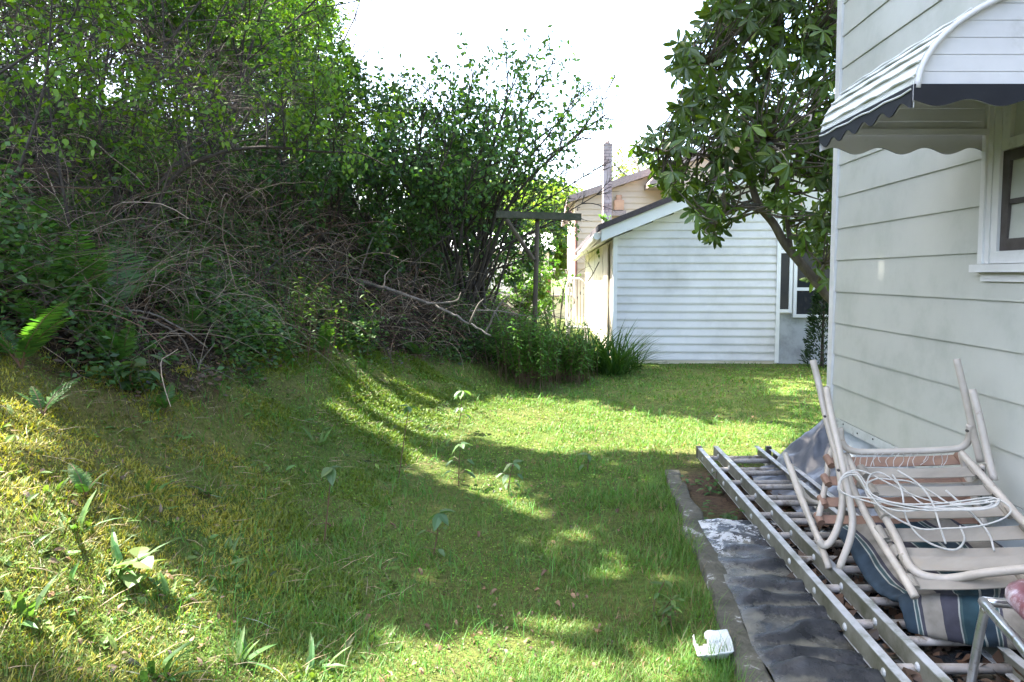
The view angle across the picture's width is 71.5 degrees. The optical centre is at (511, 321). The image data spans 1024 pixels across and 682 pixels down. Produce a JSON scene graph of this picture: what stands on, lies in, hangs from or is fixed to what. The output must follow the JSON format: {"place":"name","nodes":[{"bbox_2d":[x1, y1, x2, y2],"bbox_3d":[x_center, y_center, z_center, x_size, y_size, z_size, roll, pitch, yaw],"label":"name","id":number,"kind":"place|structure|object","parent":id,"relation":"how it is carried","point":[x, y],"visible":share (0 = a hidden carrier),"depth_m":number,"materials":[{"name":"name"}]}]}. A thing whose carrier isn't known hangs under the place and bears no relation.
{"place":"outdoors","nodes":[
{"label":"outdoors","id":0,"kind":"place"},
{"bbox_2d":[0,81,826,681],"bbox_3d":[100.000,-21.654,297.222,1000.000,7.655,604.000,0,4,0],"label":"ground","id":1,"kind":"structure","parent":0,"point":[692,473],"depth_m":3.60,"materials":[{"name":"green plant"}]},
{"bbox_2d":[0,573,58,627],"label":"weed","id":2,"kind":"object","parent":1,"relation":"on","point":[20,603],"visible":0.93,"depth_m":1.96,"materials":[{"name":"green plant"}]},
{"bbox_2d":[3,185,73,255],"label":"fern","id":3,"kind":"object","parent":1,"relation":"on","point":[44,206],"visible":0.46,"depth_m":4.62,"materials":[{"name":"green plant"}]},
{"bbox_2d":[0,300,77,369],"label":"fern","id":4,"kind":"object","parent":1,"relation":"on","point":[33,344],"visible":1,"depth_m":3.26,"materials":[{"name":"green plant"}]},
{"bbox_2d":[14,376,82,415],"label":"fern","id":5,"kind":"object","parent":1,"relation":"on","point":[40,402],"visible":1,"depth_m":3.09,"materials":[{"name":"green plant"}]},
{"bbox_2d":[0,275,100,337],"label":"fern","id":6,"kind":"object","parent":1,"relation":"on","point":[25,311],"visible":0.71,"depth_m":3.58,"materials":[{"name":"green plant"}]},
{"bbox_2d":[0,274,102,343],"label":"broad leaved herb","id":7,"kind":"object","parent":1,"relation":"on","point":[51,284],"visible":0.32,"depth_m":3.77,"materials":[{"name":"green plant"}]},
{"bbox_2d":[1,224,140,315],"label":"fern","id":8,"kind":"object","parent":1,"relation":"on","point":[88,273],"visible":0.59,"depth_m":3.94,"materials":[{"name":"green plant"}]},
{"bbox_2d":[10,174,156,225],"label":"fern","id":9,"kind":"object","parent":1,"relation":"on","point":[91,202],"visible":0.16,"depth_m":5.66,"materials":[{"name":"green plant"}]},
{"bbox_2d":[43,491,123,531],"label":"weed","id":10,"kind":"object","parent":1,"relation":"on","point":[85,510],"visible":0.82,"depth_m":2.49,"materials":[{"name":"green plant"}]},
{"bbox_2d":[0,0,171,80],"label":"hill tree","id":11,"kind":"object","parent":1,"relation":"on","point":[28,7],"visible":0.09,"depth_m":10.38,"materials":[{"name":"green plant"}]},
{"bbox_2d":[68,462,108,497],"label":"fern","id":12,"kind":"object","parent":1,"relation":"on","point":[82,483],"visible":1,"depth_m":2.68,"materials":[{"name":"green plant"}]},
{"bbox_2d":[71,322,137,365],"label":"fern","id":13,"kind":"object","parent":1,"relation":"on","point":[118,344],"visible":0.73,"depth_m":3.86,"materials":[{"name":"green plant"}]},
{"bbox_2d":[0,0,210,207],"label":"hill shrub","id":14,"kind":"object","parent":1,"relation":"on","point":[17,92],"visible":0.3,"depth_m":5.67,"materials":[{"name":"green plant"}]},
{"bbox_2d":[35,238,175,319],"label":"fern","id":15,"kind":"object","parent":1,"relation":"on","point":[122,295],"visible":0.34,"depth_m":4.56,"materials":[{"name":"green plant"}]},
{"bbox_2d":[0,61,216,251],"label":"hill shrub","id":16,"kind":"object","parent":1,"relation":"on","point":[123,170],"visible":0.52,"depth_m":5.65,"materials":[{"name":"green plant"}]},
{"bbox_2d":[71,323,169,398],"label":"broad leaved herb","id":17,"kind":"object","parent":1,"relation":"on","point":[141,361],"visible":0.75,"depth_m":3.81,"materials":[{"name":"green plant"}]},
{"bbox_2d":[0,0,246,97],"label":"hill tree","id":18,"kind":"object","parent":1,"relation":"on","point":[86,35],"visible":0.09,"depth_m":11.25,"materials":[{"name":"green plant"}]},
{"bbox_2d":[106,546,165,589],"bbox_3d":[-1.259,0.838,2.366,0.161,0.149,0.160,0,4,0],"label":"burdock","id":19,"kind":"object","parent":1,"relation":"on","point":[131,580],"visible":0.96,"depth_m":2.35,"materials":[{"name":"green plant"}]},
{"bbox_2d":[111,528,169,579],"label":"weed","id":20,"kind":"object","parent":1,"relation":"on","point":[116,553],"visible":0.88,"depth_m":2.43,"materials":[{"name":"green plant"}]},
{"bbox_2d":[0,30,301,230],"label":"hill shrub","id":21,"kind":"object","parent":1,"relation":"on","point":[232,115],"visible":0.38,"depth_m":7.19,"materials":[{"name":"green plant"}]},
{"bbox_2d":[114,248,196,304],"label":"fern","id":22,"kind":"object","parent":1,"relation":"on","point":[150,287],"visible":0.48,"depth_m":4.99,"materials":[{"name":"green plant"}]},
{"bbox_2d":[145,383,182,412],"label":"fern","id":23,"kind":"object","parent":1,"relation":"on","point":[163,403],"visible":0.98,"depth_m":3.87,"materials":[{"name":"green plant"}]},
{"bbox_2d":[140,638,205,681],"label":"weed","id":24,"kind":"object","parent":1,"relation":"on","point":[144,673],"visible":0.98,"depth_m":2.03,"materials":[{"name":"green plant"}]},
{"bbox_2d":[147,572,202,614],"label":"weed","id":25,"kind":"object","parent":1,"relation":"on","point":[164,583],"visible":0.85,"depth_m":2.44,"materials":[{"name":"green plant"}]},
{"bbox_2d":[23,0,344,156],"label":"young tree","id":26,"kind":"object","parent":1,"relation":"on","point":[178,28],"visible":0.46,"depth_m":7.77,"materials":[{"name":"green plant"}]},
{"bbox_2d":[154,299,221,339],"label":"fern","id":27,"kind":"object","parent":1,"relation":"on","point":[193,315],"visible":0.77,"depth_m":4.90,"materials":[{"name":"green plant"}]},
{"bbox_2d":[70,0,321,134],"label":"hill tree","id":28,"kind":"object","parent":1,"relation":"on","point":[272,9],"visible":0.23,"depth_m":10.58,"materials":[{"name":"green plant"}]},
{"bbox_2d":[25,0,379,126],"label":"hill tree","id":29,"kind":"object","parent":1,"relation":"on","point":[210,9],"visible":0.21,"depth_m":10.72,"materials":[{"name":"green plant"}]},
{"bbox_2d":[0,0,412,260],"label":"arching cane shrub","id":30,"kind":"object","parent":1,"relation":"on","point":[49,81],"visible":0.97,"depth_m":5.20,"materials":[{"name":"green plant"}]},
{"bbox_2d":[163,197,250,266],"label":"broad leaved herb","id":31,"kind":"object","parent":1,"relation":"on","point":[213,229],"visible":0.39,"depth_m":6.66,"materials":[{"name":"green plant"}]},
{"bbox_2d":[7,0,412,141],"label":"hill tree","id":32,"kind":"object","parent":1,"relation":"on","point":[308,39],"visible":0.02,"depth_m":16.19,"materials":[{"name":"green plant"}]},
{"bbox_2d":[124,0,339,139],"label":"hill tree","id":33,"kind":"object","parent":1,"relation":"on","point":[268,97],"visible":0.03,"depth_m":13.92,"materials":[{"name":"green plant"}]},
{"bbox_2d":[212,625,276,672],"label":"weed","id":34,"kind":"object","parent":1,"relation":"on","point":[246,649],"visible":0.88,"depth_m":2.29,"materials":[{"name":"green plant"}]},
{"bbox_2d":[0,324,490,681],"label":"dry straw","id":35,"kind":"object","parent":1,"relation":"on","point":[225,524],"visible":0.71,"depth_m":3.04,"materials":[{"name":"beige plant"}]},
{"bbox_2d":[56,0,439,180],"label":"young tree","id":36,"kind":"object","parent":1,"relation":"on","point":[258,24],"visible":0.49,"depth_m":9.26,"materials":[{"name":"green plant"}]},
{"bbox_2d":[0,329,499,681],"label":"moss","id":37,"kind":"object","parent":1,"relation":"on","point":[385,401],"visible":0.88,"depth_m":3.16,"materials":[{"name":"green plant"}]},
{"bbox_2d":[0,328,501,681],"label":"bank weeds","id":38,"kind":"object","parent":1,"relation":"on","point":[113,643],"visible":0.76,"depth_m":2.62,"materials":[{"name":"green plant"}]},
{"bbox_2d":[114,0,391,167],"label":"young tree","id":39,"kind":"object","parent":1,"relation":"on","point":[325,21],"visible":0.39,"depth_m":10.20,"materials":[{"name":"green plant"}]},
{"bbox_2d":[0,130,511,402],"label":"leaf litter","id":40,"kind":"object","parent":1,"relation":"on","point":[66,333],"visible":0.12,"depth_m":5.21,"materials":[{"name":"brown plant"}]},
{"bbox_2d":[215,207,307,297],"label":"broad leaved herb","id":41,"kind":"object","parent":1,"relation":"on","point":[267,242],"visible":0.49,"depth_m":7.10,"materials":[{"name":"green plant"}]},
{"bbox_2d":[165,72,361,256],"bbox_3d":[-2.846,-1.638,8.254,2.014,2.022,2.438,-2,4,-32],"label":"hill shrub","id":42,"kind":"object","parent":1,"relation":"on","point":[311,165],"visible":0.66,"depth_m":7.85,"materials":[{"name":"green plant"}]},
{"bbox_2d":[0,73,554,401],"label":"groundcover","id":43,"kind":"object","parent":1,"relation":"on","point":[11,229],"visible":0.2,"depth_m":5.56,"materials":[{"name":"green plant"}]},
{"bbox_2d":[0,0,572,443],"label":"dead brush","id":44,"kind":"object","parent":1,"relation":"on","point":[342,224],"visible":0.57,"depth_m":6.34,"materials":[{"name":"plant"}]},
{"bbox_2d":[244,227,328,336],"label":"feathery weed","id":45,"kind":"object","parent":1,"relation":"on","point":[249,265],"visible":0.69,"depth_m":6.64,"materials":[{"name":"green plant"}]},
{"bbox_2d":[156,0,436,172],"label":"hill tree","id":46,"kind":"object","parent":1,"relation":"on","point":[362,61],"visible":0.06,"depth_m":17.89,"materials":[{"name":"green plant"}]},
{"bbox_2d":[272,277,356,376],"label":"feathery weed","id":47,"kind":"object","parent":1,"relation":"on","point":[309,318],"visible":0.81,"depth_m":6.11,"materials":[{"name":"green plant"}]},
{"bbox_2d":[300,323,334,354],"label":"fern","id":48,"kind":"object","parent":1,"relation":"on","point":[323,340],"visible":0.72,"depth_m":6.20,"materials":[{"name":"green plant"}]},
{"bbox_2d":[293,631,351,681],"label":"weed","id":49,"kind":"object","parent":1,"relation":"on","point":[312,649],"visible":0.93,"depth_m":2.36,"materials":[{"name":"green plant"}]},
{"bbox_2d":[213,0,443,162],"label":"young tree","id":50,"kind":"object","parent":1,"relation":"on","point":[323,4],"visible":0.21,"depth_m":12.81,"materials":[{"name":"green plant"}]},
{"bbox_2d":[319,465,343,542],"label":"seedling","id":51,"kind":"object","parent":1,"relation":"on","point":[329,473],"visible":0.97,"depth_m":3.37,"materials":[{"name":"green plant"}]},
{"bbox_2d":[298,261,378,353],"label":"feathery weed","id":52,"kind":"object","parent":1,"relation":"on","point":[342,316],"visible":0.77,"depth_m":6.95,"materials":[{"name":"green plant"}]},
{"bbox_2d":[202,40,492,250],"bbox_3d":[-2.305,-2.350,9.508,3.272,2.894,3.472,-2,4,-31],"label":"hill shrub","id":53,"kind":"object","parent":1,"relation":"on","point":[339,164],"visible":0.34,"depth_m":8.90,"materials":[{"name":"green plant"}]},
{"bbox_2d":[229,9,516,244],"bbox_3d":[-1.958,-2.438,10.184,4.226,3.027,2.717,3,5,37],"label":"hill shrub","id":54,"kind":"object","parent":1,"relation":"on","point":[382,153],"visible":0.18,"depth_m":9.39,"materials":[{"name":"green plant"}]},
{"bbox_2d":[322,185,480,304],"bbox_3d":[-1.377,-0.951,9.146,1.360,1.489,1.848,3,5,43],"label":"hill shrub","id":55,"kind":"object","parent":1,"relation":"on","point":[384,239],"visible":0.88,"depth_m":8.89,"materials":[{"name":"green plant"}]},
{"bbox_2d":[315,263,490,335],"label":"fallen branch","id":56,"kind":"object","parent":1,"relation":"on","point":[430,303],"visible":0.81,"depth_m":7.98,"materials":[{"name":"brown wood"}]},
{"bbox_2d":[0,341,826,681],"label":"clover","id":57,"kind":"object","parent":1,"relation":"on","point":[428,491],"visible":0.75,"depth_m":4.15,"materials":[{"name":"green plant"}]},
{"bbox_2d":[396,335,432,358],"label":"fern","id":58,"kind":"object","parent":1,"relation":"on","point":[413,348],"visible":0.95,"depth_m":7.88,"materials":[{"name":"green plant"}]},
{"bbox_2d":[336,103,520,247],"bbox_3d":[-1.510,-2.488,12.268,3.667,2.884,4.129,0,4,0],"label":"hill shrub","id":59,"kind":"object","parent":1,"relation":"on","point":[407,118],"visible":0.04,"depth_m":12.19,"materials":[{"name":"green plant"}]},
{"bbox_2d":[415,508,455,556],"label":"seedling","id":60,"kind":"object","parent":1,"relation":"on","point":[439,518],"visible":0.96,"depth_m":3.40,"materials":[{"name":"green plant"}]},
{"bbox_2d":[304,76,573,277],"bbox_3d":[-1.217,-2.200,11.063,4.542,3.304,2.886,0,4,0],"label":"hill shrub","id":61,"kind":"object","parent":1,"relation":"on","point":[475,205],"visible":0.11,"depth_m":10.82,"materials":[{"name":"green plant"}]},
{"bbox_2d":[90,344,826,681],"bbox_3d":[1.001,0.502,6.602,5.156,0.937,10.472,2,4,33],"label":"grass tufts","id":62,"kind":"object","parent":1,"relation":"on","point":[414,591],"visible":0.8,"depth_m":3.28,"materials":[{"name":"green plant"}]},
{"bbox_2d":[443,442,475,485],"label":"seedling","id":63,"kind":"object","parent":1,"relation":"on","point":[462,445],"visible":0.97,"depth_m":4.58,"materials":[{"name":"green plant"}]},
{"bbox_2d":[404,150,529,273],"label":"hill shrub","id":64,"kind":"object","parent":1,"relation":"on","point":[502,235],"visible":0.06,"depth_m":12.26,"materials":[{"name":"green plant"}]},
{"bbox_2d":[335,22,636,326],"bbox_3d":[-0.340,-1.977,9.565,4.291,4.225,2.656,-1,4,-15],"label":"spreading shrub","id":65,"kind":"object","parent":1,"relation":"on","point":[487,170],"visible":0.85,"depth_m":9.42,"materials":[{"name":"green plant"}]},
{"bbox_2d":[413,183,564,300],"bbox_3d":[-0.466,-1.296,11.681,2.678,2.140,1.967,0,4,0],"label":"hill shrub","id":66,"kind":"object","parent":1,"relation":"on","point":[529,268],"visible":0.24,"depth_m":11.31,"materials":[{"name":"green plant"}]},
{"bbox_2d":[450,233,555,294],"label":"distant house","id":67,"kind":"structure","parent":1,"relation":"on","point":[508,289],"depth_m":33.97,"materials":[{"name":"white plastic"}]},
{"bbox_2d":[496,459,522,490],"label":"seedling","id":68,"kind":"object","parent":1,"relation":"on","point":[505,477],"visible":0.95,"depth_m":4.48,"materials":[{"name":"green plant"}]},
{"bbox_2d":[486,261,554,320],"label":"garden shrub","id":69,"kind":"object","parent":1,"relation":"on","point":[543,285],"visible":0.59,"depth_m":13.42,"materials":[{"name":"green plant"}]},
{"bbox_2d":[492,312,568,378],"bbox_3d":[0.180,0.310,9.401,1.080,0.922,1.105,-2,4,-30],"label":"goldenrod","id":70,"kind":"object","parent":1,"relation":"on","point":[523,339],"visible":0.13,"depth_m":9.29,"materials":[{"name":"green plant"}]},
{"bbox_2d":[473,298,589,391],"bbox_3d":[0.139,0.261,8.804,1.291,1.125,1.265,-4,5,-44],"label":"goldenrod","id":71,"kind":"object","parent":1,"relation":"on","point":[540,357],"visible":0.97,"depth_m":8.67,"materials":[{"name":"green plant"}]},
{"bbox_2d":[499,295,571,317],"bbox_3d":[0.644,-0.339,23.126,2.667,1.052,0.300,0,4,0],"label":"picket fence","id":72,"kind":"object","parent":1,"relation":"on","point":[557,307],"depth_m":23.02,"materials":[{"name":"white wood"}]},
{"bbox_2d":[496,207,581,352],"bbox_3d":[0.342,-0.480,9.141,1.084,1.975,0.162,0,4,0],"label":"clothesline post","id":73,"kind":"object","parent":1,"relation":"on","point":[537,216],"visible":0.89,"depth_m":9.05,"materials":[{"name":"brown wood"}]},
{"bbox_2d":[503,169,586,280],"bbox_3d":[1.934,-4.752,39.718,6.611,7.144,6.775,0,4,0],"label":"distant tree","id":74,"kind":"object","parent":1,"relation":"on","point":[562,258],"visible":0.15,"depth_m":38.12,"materials":[{"name":"green plant"}]},
{"bbox_2d":[488,214,610,332],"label":"garden shrub","id":75,"kind":"object","parent":1,"relation":"on","point":[545,271],"visible":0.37,"depth_m":15.33,"materials":[{"name":"green plant"}]},
{"bbox_2d":[512,315,603,384],"bbox_3d":[0.595,0.357,9.273,1.037,0.874,1.105,-2,4,-22],"label":"goldenrod","id":76,"kind":"object","parent":1,"relation":"on","point":[577,354],"visible":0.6,"depth_m":9.16,"materials":[{"name":"green plant"}]},
{"bbox_2d":[566,277,588,339],"bbox_3d":[1.223,-0.150,13.444,0.430,1.368,0.492,0,4,0],"label":"garden chair","id":77,"kind":"object","parent":1,"relation":"on","point":[579,280],"visible":0.76,"depth_m":13.62,"materials":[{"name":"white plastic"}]},
{"bbox_2d":[553,317,630,372],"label":"daylily","id":78,"kind":"object","parent":1,"relation":"on","point":[598,351],"visible":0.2,"depth_m":10.09,"materials":[{"name":"green plant"}]},
{"bbox_2d":[599,139,654,182],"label":"distant tree","id":79,"kind":"object","parent":1,"relation":"on","point":[623,172],"visible":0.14,"depth_m":45.27,"materials":[{"name":"green plant"}]},
{"bbox_2d":[586,319,673,375],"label":"daylily","id":80,"kind":"object","parent":1,"relation":"on","point":[615,363],"visible":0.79,"depth_m":9.85,"materials":[{"name":"green plant"}]},
{"bbox_2d":[617,335,665,370],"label":"daylily","id":81,"kind":"object","parent":1,"relation":"on","point":[637,367],"visible":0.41,"depth_m":10.42,"materials":[{"name":"green plant"}]},
{"bbox_2d":[642,580,686,630],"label":"path weed","id":82,"kind":"object","parent":1,"relation":"on","point":[670,607],"visible":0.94,"depth_m":2.82,"materials":[{"name":"green plant"}]},
{"bbox_2d":[561,114,822,316],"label":"tan house","id":83,"kind":"structure","parent":1,"relation":"on","point":[634,192],"depth_m":23.75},
{"bbox_2d":[573,140,830,363],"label":"white house","id":84,"kind":"structure","parent":1,"relation":"on","point":[743,294],"depth_m":11.11,"materials":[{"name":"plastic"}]},
{"bbox_2d":[603,245,608,339],"bbox_3d":[1.670,-0.412,12.650,0.020,1.850,0.901,0,4,3],"label":"door","id":85,"kind":"structure","parent":84,"relation":"in","point":[606,249],"depth_m":12.41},
{"bbox_2d":[780,250,792,312],"bbox_3d":[4.228,-0.625,11.046,0.240,0.970,0.075,0,4,3],"label":"window","id":86,"kind":"structure","parent":84,"relation":"in","point":[786,285],"depth_m":11.03,"materials":[{"name":"white glass"}]},
{"bbox_2d":[792,250,829,317],"bbox_3d":[4.794,-0.607,11.016,0.858,1.089,0.075,0,4,3],"label":"window","id":87,"kind":"structure","parent":84,"relation":"in","point":[801,299],"depth_m":11.03,"materials":[{"name":"white glass"}]},
{"bbox_2d":[680,472,732,495],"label":"path weed","id":88,"kind":"object","parent":1,"relation":"on","point":[709,483],"visible":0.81,"depth_m":4.50,"materials":[{"name":"green plant"}]},
{"bbox_2d":[693,629,733,659],"bbox_3d":[0.728,1.177,2.580,0.132,0.060,0.173,1,4,9],"label":"foam tray","id":89,"kind":"object","parent":1,"relation":"on","point":[713,634],"visible":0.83,"depth_m":2.60,"materials":[{"name":"white plastic"}]},
{"bbox_2d":[665,469,772,681],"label":"kerb","id":90,"kind":"structure","parent":1,"relation":"on","point":[714,567],"depth_m":3.05,"materials":[{"name":"grey concrete"}]},
{"bbox_2d":[702,500,743,519],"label":"path weed","id":91,"kind":"object","parent":1,"relation":"on","point":[728,516],"visible":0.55,"depth_m":3.95,"materials":[{"name":"green plant"}]},
{"bbox_2d":[628,0,837,303],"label":"rhododendron tree","id":92,"kind":"object","parent":1,"relation":"on","point":[761,135],"visible":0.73,"depth_m":5.89,"materials":[{"name":"green plant"}]},
{"bbox_2d":[799,288,828,367],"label":"evergreen shrub","id":93,"kind":"object","parent":1,"relation":"on","point":[816,299],"visible":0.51,"depth_m":10.62,"materials":[{"name":"green plant"}]},
{"bbox_2d":[819,0,1023,546],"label":"clapboard house","id":94,"kind":"structure","parent":1,"relation":"on","point":[921,134],"depth_m":3.28,"materials":[{"name":"white wood"}]},
{"bbox_2d":[969,54,1023,281],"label":"window","id":95,"kind":"structure","parent":94,"relation":"in","point":[994,242],"depth_m":2.93,"materials":[{"name":"white paint"}]},
{"bbox_2d":[14,361,814,681],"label":"lawn debris","id":96,"kind":"object","parent":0,"point":[52,559],"visible":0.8,"depth_m":2.62,"materials":[{"name":"brown plant"}]},
{"bbox_2d":[0,0,835,274],"label":"sky","id":97,"kind":"structure","parent":0,"point":[602,33],"materials":[{"name":"white"}]},
{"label":"path","id":98,"kind":"structure","parent":0,"visible":0},
{"bbox_2d":[698,518,1018,681],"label":"plastic sheeting","id":99,"kind":"object","parent":98,"relation":"on","point":[794,633],"visible":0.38,"depth_m":2.77,"materials":[{"name":"black plastic"}]},
{"bbox_2d":[752,419,877,530],"bbox_3d":[1.844,0.883,4.003,0.542,0.391,1.952,0,4,0],"label":"plastic tarp","id":100,"kind":"object","parent":99,"relation":"on","point":[807,451],"visible":0.24,"depth_m":4.61,"materials":[{"name":"grey plastic"}]},
{"bbox_2d":[696,446,1023,681],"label":"extension ladder","id":101,"kind":"object","parent":99,"relation":"on","point":[905,649],"visible":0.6,"depth_m":2.94,"materials":[{"name":"metal"}]},
{"bbox_2d":[782,447,987,569],"bbox_3d":[1.739,0.777,3.429,0.676,0.496,1.052,1,4,12],"label":"folding chaise frame","id":102,"kind":"object","parent":101,"relation":"on","point":[822,501],"visible":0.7,"depth_m":3.19,"materials":[{"name":"beige metal"}]},
{"bbox_2d":[810,358,1023,599],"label":"folding lounge chair","id":103,"kind":"object","parent":102,"relation":"on","point":[990,568],"visible":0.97,"depth_m":2.75,"materials":[{"name":"beige plastic"}]},
{"bbox_2d":[837,469,1011,550],"bbox_3d":[1.518,0.703,2.692,0.211,0.215,0.616,-2,4,-32],"label":"cord","id":104,"kind":"object","parent":103,"relation":"on","point":[927,506],"visible":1,"depth_m":2.64,"materials":[{"name":"white plastic"}]},
{"bbox_2d":[832,519,1023,649],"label":"striped cushion","id":105,"kind":"object","parent":101,"relation":"on","point":[950,615],"visible":0.59,"depth_m":2.48,"materials":[{"name":"fabric"}]},
{"bbox_2d":[709,472,1023,681],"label":"path litter","id":106,"kind":"object","parent":98,"relation":"on","point":[911,675],"visible":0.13,"depth_m":2.71,"materials":[{"name":"brown plant"}]},
{"bbox_2d":[966,579,1023,681],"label":"kitchen chair","id":107,"kind":"object","parent":98,"relation":"on","point":[1014,596],"visible":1,"depth_m":1.99,"materials":[{"name":"silver metal"}]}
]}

